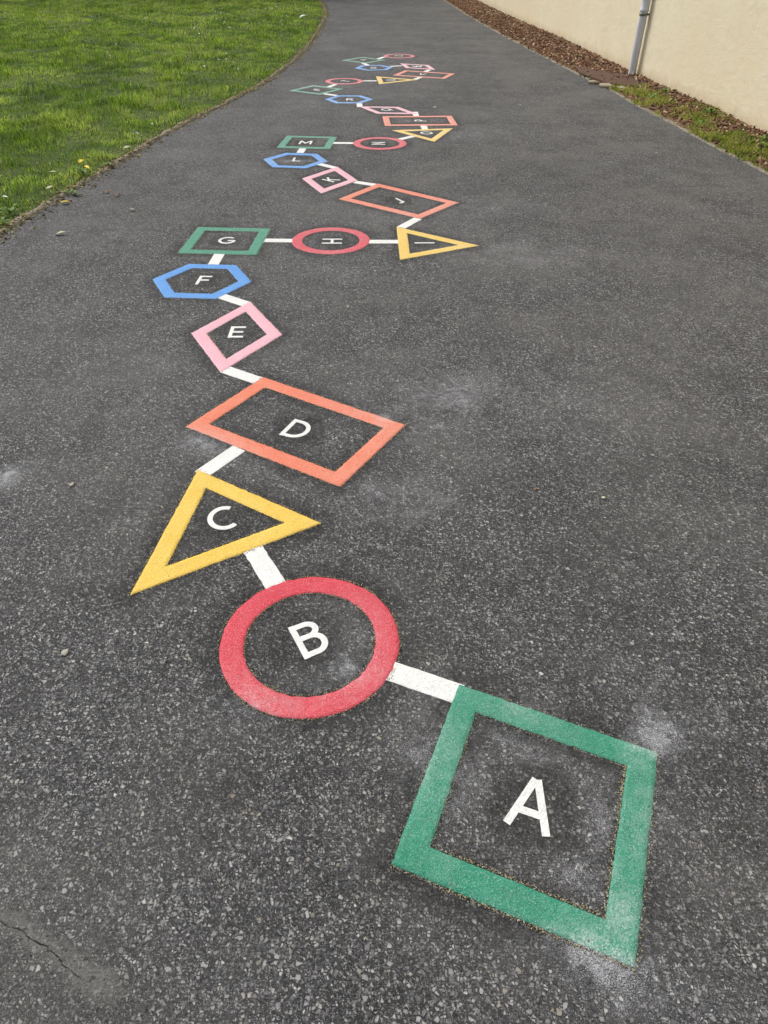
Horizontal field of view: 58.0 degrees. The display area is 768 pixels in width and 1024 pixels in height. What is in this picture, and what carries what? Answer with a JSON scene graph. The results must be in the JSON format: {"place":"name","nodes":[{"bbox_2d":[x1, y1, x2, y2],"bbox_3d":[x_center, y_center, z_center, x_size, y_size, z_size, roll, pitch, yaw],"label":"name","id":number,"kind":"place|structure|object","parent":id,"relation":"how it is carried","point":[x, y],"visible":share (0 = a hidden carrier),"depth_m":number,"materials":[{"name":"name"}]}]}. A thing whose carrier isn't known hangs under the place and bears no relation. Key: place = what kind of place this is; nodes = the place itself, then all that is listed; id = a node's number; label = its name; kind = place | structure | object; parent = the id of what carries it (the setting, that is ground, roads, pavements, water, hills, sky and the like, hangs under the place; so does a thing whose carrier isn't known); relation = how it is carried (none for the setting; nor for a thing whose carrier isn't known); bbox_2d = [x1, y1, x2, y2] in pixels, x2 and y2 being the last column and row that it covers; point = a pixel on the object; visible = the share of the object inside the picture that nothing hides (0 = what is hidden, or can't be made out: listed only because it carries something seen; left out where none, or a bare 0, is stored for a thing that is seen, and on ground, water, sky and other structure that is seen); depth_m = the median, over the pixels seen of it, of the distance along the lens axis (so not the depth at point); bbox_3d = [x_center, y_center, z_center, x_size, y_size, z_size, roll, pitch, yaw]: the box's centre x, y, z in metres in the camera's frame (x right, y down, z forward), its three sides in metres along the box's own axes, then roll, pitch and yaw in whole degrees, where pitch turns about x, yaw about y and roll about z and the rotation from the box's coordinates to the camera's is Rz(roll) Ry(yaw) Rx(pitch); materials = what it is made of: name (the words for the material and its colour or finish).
{"place":"outdoors","nodes":[
{"label":"outdoors","id":0,"kind":"place"},
{"bbox_2d":[0,0,324,232],"bbox_3d":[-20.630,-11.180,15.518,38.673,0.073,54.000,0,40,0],"label":"lawn","id":1,"kind":"structure","parent":0,"point":[143,117],"depth_m":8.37,"materials":[{"name":"green plant"}]},
{"bbox_2d":[0,217,8,225],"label":"weed plant","id":2,"kind":"object","parent":1,"relation":"on","point":[3,222],"visible":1,"depth_m":4.61,"materials":[{"name":"green plant"}]},
{"bbox_2d":[0,203,18,213],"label":"weed plant","id":3,"kind":"object","parent":1,"relation":"on","point":[10,210],"visible":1,"depth_m":4.79,"materials":[{"name":"green plant"}]},
{"bbox_2d":[76,167,87,172],"bbox_3d":[-2.439,-2.756,5.594,0.125,0.041,0.107,0,40,0],"label":"weed plant","id":4,"kind":"object","parent":1,"relation":"on","point":[81,170],"visible":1,"depth_m":5.59,"materials":[{"name":"green plant"}]},
{"bbox_2d":[0,0,767,1023],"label":"path","id":5,"kind":"structure","parent":0,"point":[186,836],"depth_m":2.24,"materials":[{"name":"grey asphalt"}]},
{"bbox_2d":[0,921,83,979],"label":"crack","id":6,"kind":"object","parent":5,"relation":"on","point":[44,945],"visible":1,"depth_m":1.36,"materials":[{"name":"black asphalt"}]},
{"bbox_2d":[61,649,67,655],"bbox_3d":[-0.880,0.388,1.910,0.019,0.008,0.024,-12,41,-14],"label":"pebble","id":7,"kind":"object","parent":5,"relation":"on","point":[64,652],"visible":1,"depth_m":1.91,"materials":[{"name":"beige stone"}]},
{"bbox_2d":[63,189,76,193],"bbox_3d":[-2.346,-2.403,5.191,0.119,0.032,0.078,0,40,0],"label":"weed plant","id":8,"kind":"object","parent":5,"relation":"on","point":[71,191],"visible":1,"depth_m":5.18,"materials":[{"name":"green plant"}]},
{"bbox_2d":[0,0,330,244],"bbox_3d":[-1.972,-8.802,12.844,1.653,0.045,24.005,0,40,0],"label":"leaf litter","id":9,"kind":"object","parent":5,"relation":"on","point":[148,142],"visible":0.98,"depth_m":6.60,"materials":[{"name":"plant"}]},
{"bbox_2d":[153,263,250,298],"bbox_3d":[-1.036,-1.321,3.946,0.580,0.004,0.530,0,40,0],"label":"hexagon marking","id":10,"kind":"object","parent":5,"relation":"on","point":[167,291],"visible":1,"depth_m":3.93,"materials":[{"name":"blue paint"}]},
{"bbox_2d":[208,254,224,264],"bbox_3d":[-1.017,-1.531,4.199,0.072,0.001,0.190,0,40,0],"label":"connector bar","id":11,"kind":"object","parent":5,"relation":"on","point":[216,259],"visible":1,"depth_m":4.20,"materials":[{"name":"white paint"}]},
{"bbox_2d":[195,446,244,474],"bbox_3d":[-0.615,-0.192,2.606,0.067,0.001,0.202,24,45,25],"label":"connector bar","id":12,"kind":"object","parent":5,"relation":"on","point":[221,460],"visible":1,"depth_m":2.61,"materials":[{"name":"white paint"}]},
{"bbox_2d":[178,227,270,254],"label":"square marking","id":13,"kind":"object","parent":5,"relation":"on","point":[254,248],"visible":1,"depth_m":4.44,"materials":[{"name":"green paint"}]},
{"bbox_2d":[129,469,320,594],"bbox_3d":[-0.489,0.045,2.322,0.561,0.004,0.644,0,40,0],"label":"triangle marking","id":14,"kind":"object","parent":5,"relation":"on","point":[158,569],"visible":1,"depth_m":2.30,"materials":[{"name":"yellow paint"}]},
{"bbox_2d":[219,294,248,305],"bbox_3d":[-0.817,-1.147,3.743,0.199,0.001,0.068,25,46,26],"label":"connector bar","id":15,"kind":"object","parent":5,"relation":"on","point":[234,300],"visible":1,"depth_m":3.73,"materials":[{"name":"white paint"}]},
{"bbox_2d":[191,302,281,371],"bbox_3d":[-0.729,-0.880,3.423,0.413,0.004,0.683,-19,44,-21],"label":"diamond marking","id":16,"kind":"object","parent":5,"relation":"on","point":[220,361],"visible":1,"depth_m":3.40,"materials":[{"name":"pink paint"}]},
{"bbox_2d":[221,367,262,383],"bbox_3d":[-0.642,-0.617,3.111,0.194,0.001,0.068,22,44,23],"label":"connector bar","id":17,"kind":"object","parent":5,"relation":"on","point":[242,375],"visible":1,"depth_m":3.11,"materials":[{"name":"white paint"}]},
{"bbox_2d":[243,546,284,588],"bbox_3d":[-0.377,0.171,2.175,0.067,0.001,0.198,-20,44,-23],"label":"connector bar","id":18,"kind":"object","parent":5,"relation":"on","point":[266,570],"visible":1,"depth_m":2.17,"materials":[{"name":"white paint"}]},
{"bbox_2d":[264,239,291,241],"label":"connector bar","id":19,"kind":"object","parent":5,"relation":"on","point":[277,240],"visible":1,"depth_m":4.46,"materials":[{"name":"white paint"}]},
{"bbox_2d":[264,153,327,167],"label":"hexagon marking","id":20,"kind":"object","parent":5,"relation":"on","point":[272,163],"visible":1,"depth_m":6.00,"materials":[{"name":"blue paint"}]},
{"bbox_2d":[186,377,407,486],"bbox_3d":[-0.350,-0.346,2.789,0.773,0.004,0.508,22,45,24],"label":"rectangle marking","id":21,"kind":"object","parent":5,"relation":"on","point":[354,463],"visible":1,"depth_m":2.76,"materials":[{"name":"orange paint"}]},
{"bbox_2d":[297,148,305,152],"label":"connector bar","id":22,"kind":"object","parent":5,"relation":"on","point":[301,150],"visible":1,"depth_m":6.28,"materials":[{"name":"white paint"}]},
{"bbox_2d":[277,136,336,148],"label":"square marking","id":23,"kind":"object","parent":5,"relation":"on","point":[287,139],"visible":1,"depth_m":6.52,"materials":[{"name":"green paint"}]},
{"bbox_2d":[216,573,402,721],"bbox_3d":[-0.208,0.360,1.948,0.522,0.004,0.530,0,40,0],"label":"circle marking","id":24,"kind":"object","parent":5,"relation":"on","point":[245,684],"visible":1,"depth_m":1.92,"materials":[{"name":"red paint"}]},
{"bbox_2d":[289,85,341,94],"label":"square marking","id":25,"kind":"object","parent":5,"relation":"on","point":[336,89],"visible":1,"depth_m":8.68,"materials":[{"name":"green paint"}]},
{"bbox_2d":[318,163,335,167],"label":"connector bar","id":26,"kind":"object","parent":5,"relation":"on","point":[326,165],"visible":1,"depth_m":5.88,"materials":[{"name":"white paint"}]},
{"bbox_2d":[302,167,356,192],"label":"diamond marking","id":27,"kind":"object","parent":5,"relation":"on","point":[317,186],"visible":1,"depth_m":5.55,"materials":[{"name":"pink paint"}]},
{"bbox_2d":[292,227,369,253],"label":"circle marking","id":28,"kind":"object","parent":5,"relation":"on","point":[297,239],"visible":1,"depth_m":4.44,"materials":[{"name":"red paint"}]},
{"bbox_2d":[333,142,352,143],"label":"connector bar","id":29,"kind":"object","parent":5,"relation":"on","point":[343,143],"visible":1,"depth_m":6.50,"materials":[{"name":"white paint"}]},
{"bbox_2d":[325,78,362,83],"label":"circle marking","id":30,"kind":"object","parent":5,"relation":"on","point":[358,80],"visible":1,"depth_m":9.16,"materials":[{"name":"paint"}]},
{"bbox_2d":[325,95,372,102],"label":"hexagon marking","id":31,"kind":"object","parent":5,"relation":"on","point":[347,99],"visible":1,"depth_m":8.23,"materials":[{"name":"blue paint"}]},
{"bbox_2d":[343,57,382,62],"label":"square marking","id":32,"kind":"object","parent":5,"relation":"on","point":[363,60],"visible":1,"depth_m":10.66,"materials":[{"name":"green paint"}]},
{"bbox_2d":[354,181,374,185],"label":"connector bar","id":33,"kind":"object","parent":5,"relation":"on","point":[364,183],"visible":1,"depth_m":5.47,"materials":[{"name":"white paint"}]},
{"bbox_2d":[356,65,392,70],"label":"hexagon marking","id":34,"kind":"object","parent":5,"relation":"on","point":[359,67],"visible":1,"depth_m":10.11,"materials":[{"name":"blue paint"}]},
{"bbox_2d":[353,137,406,149],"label":"circle marking","id":35,"kind":"object","parent":5,"relation":"on","point":[400,141],"visible":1,"depth_m":6.50,"materials":[{"name":"red paint"}]},
{"bbox_2d":[369,240,397,243],"bbox_3d":[-0.003,-1.738,4.452,0.194,0.001,0.070,0,40,0],"label":"connector bar","id":36,"kind":"object","parent":5,"relation":"on","point":[382,241],"visible":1,"depth_m":4.45,"materials":[{"name":"white paint"}]},
{"bbox_2d":[359,106,416,113],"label":"diamond marking","id":37,"kind":"object","parent":5,"relation":"on","point":[377,112],"visible":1,"depth_m":7.70,"materials":[{"name":"pink paint"}]},
{"bbox_2d":[376,76,414,83],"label":"triangle marking","id":38,"kind":"object","parent":5,"relation":"on","point":[380,80],"visible":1,"depth_m":9.27,"materials":[{"name":"yellow paint"}]},
{"bbox_2d":[340,184,458,218],"bbox_3d":[0.098,-2.313,5.138,0.777,0.002,0.507,27,47,28],"label":"rectangle marking","id":39,"kind":"object","parent":5,"relation":"on","point":[448,203],"visible":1,"depth_m":5.11,"materials":[{"name":"orange paint"}]},
{"bbox_2d":[384,54,414,57],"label":"circle marking","id":40,"kind":"object","parent":5,"relation":"on","point":[411,56],"visible":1,"depth_m":11.08,"materials":[{"name":"paint"}]},
{"bbox_2d":[398,136,413,139],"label":"connector bar","id":41,"kind":"object","parent":5,"relation":"on","point":[403,138],"visible":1,"depth_m":6.69,"materials":[{"name":"white paint"}]},
{"bbox_2d":[397,218,421,227],"bbox_3d":[0.175,-1.978,4.740,0.069,0.001,0.228,22,45,24],"label":"connector bar","id":42,"kind":"object","parent":5,"relation":"on","point":[410,222],"visible":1,"depth_m":4.74,"materials":[{"name":"white paint"}]},
{"bbox_2d":[400,63,434,69],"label":"diamond marking","id":43,"kind":"object","parent":5,"relation":"on","point":[428,66],"visible":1,"depth_m":10.20,"materials":[{"name":"pink paint"}]},
{"bbox_2d":[382,116,456,125],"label":"rectangle marking","id":44,"kind":"object","parent":5,"relation":"on","point":[386,120],"visible":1,"depth_m":7.19,"materials":[{"name":"paint"}]},
{"bbox_2d":[392,128,452,141],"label":"triangle marking","id":45,"kind":"object","parent":5,"relation":"on","point":[439,135],"visible":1,"depth_m":6.86,"materials":[{"name":"yellow paint"}]},
{"bbox_2d":[395,70,453,78],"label":"rectangle marking","id":46,"kind":"object","parent":5,"relation":"on","point":[444,77],"visible":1,"depth_m":9.63,"materials":[{"name":"paint"}]},
{"bbox_2d":[386,662,464,702],"bbox_3d":[0.105,0.452,1.843,0.208,0.001,0.067,15,42,17],"label":"connector bar","id":47,"kind":"object","parent":5,"relation":"on","point":[425,682],"visible":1,"depth_m":1.84,"materials":[{"name":"white paint"}]},
{"bbox_2d":[397,227,478,259],"bbox_3d":[0.345,-1.727,4.441,0.522,0.002,0.611,0,40,0],"label":"triangle marking","id":48,"kind":"object","parent":5,"relation":"on","point":[403,245],"visible":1,"depth_m":4.41,"materials":[{"name":"yellow paint"}]},
{"bbox_2d":[444,0,590,79],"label":"kerb","id":49,"kind":"structure","parent":5,"relation":"on","point":[569,69],"depth_m":11.84,"materials":[{"name":"grey concrete"}]},
{"bbox_2d":[389,684,660,973],"bbox_3d":[0.342,0.668,1.585,0.533,0.004,0.527,14,42,16],"label":"square marking","id":50,"kind":"object","parent":5,"relation":"on","point":[613,932],"visible":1,"depth_m":1.52,"materials":[{"name":"green paint"}]},
{"bbox_2d":[447,1,767,169],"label":"soil bed","id":51,"kind":"object","parent":5,"relation":"on","point":[664,109],"visible":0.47,"depth_m":8.04,"materials":[{"name":"brown soil"}]},
{"bbox_2d":[588,80,597,83],"bbox_3d":[2.757,-5.645,9.110,0.132,0.064,0.124,-13,42,-15],"label":"edging stone","id":52,"kind":"object","parent":51,"relation":"on","point":[592,82],"visible":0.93,"depth_m":9.08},
{"bbox_2d":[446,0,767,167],"bbox_3d":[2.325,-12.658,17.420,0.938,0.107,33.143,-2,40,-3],"label":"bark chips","id":53,"kind":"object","parent":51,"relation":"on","point":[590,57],"visible":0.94,"depth_m":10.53,"materials":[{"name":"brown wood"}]},
{"bbox_2d":[599,83,615,87],"bbox_3d":[2.867,-5.460,8.892,0.261,0.081,0.115,30,48,31],"label":"edging stone","id":54,"kind":"object","parent":51,"relation":"on","point":[604,85],"visible":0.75,"depth_m":8.87,"materials":[{"name":"beige stone"}]},
{"bbox_2d":[576,67,646,87],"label":"drain slab","id":55,"kind":"structure","parent":51,"relation":"on","point":[596,76],"depth_m":9.24,"materials":[{"name":"brown soil"}]},
{"bbox_2d":[609,83,767,171],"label":"verge grass","id":56,"kind":"structure","parent":51,"relation":"on","point":[697,118],"depth_m":6.94,"materials":[{"name":"green plant"}]},
{"bbox_2d":[705,108,721,113],"bbox_3d":[3.498,-4.298,7.418,0.176,0.064,0.211,-14,42,-16],"label":"weed plant","id":57,"kind":"object","parent":51,"relation":"on","point":[711,110],"visible":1,"depth_m":7.39,"materials":[{"name":"green plant"}]},
{"bbox_2d":[609,89,767,174],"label":"kerb","id":58,"kind":"structure","parent":5,"relation":"on","point":[701,139],"depth_m":6.77,"materials":[{"name":"grey concrete"}]},
{"label":"ground","id":59,"kind":"structure","parent":0,"visible":0},
{"bbox_2d":[0,4,326,235],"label":"kerb","id":60,"kind":"structure","parent":59,"relation":"on","point":[50,202],"depth_m":6.07,"materials":[{"name":"grey concrete"}]},
{"bbox_2d":[478,0,767,132],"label":"rendered wall","id":61,"kind":"structure","parent":59,"relation":"on","point":[712,52],"depth_m":8.21,"materials":[{"name":"beige paint"}]},
{"bbox_2d":[628,0,650,74],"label":"drainpipe","id":62,"kind":"object","parent":61,"relation":"attached to","point":[644,10],"visible":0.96,"depth_m":9.21,"materials":[{"name":"grey plastic"}]}
]}

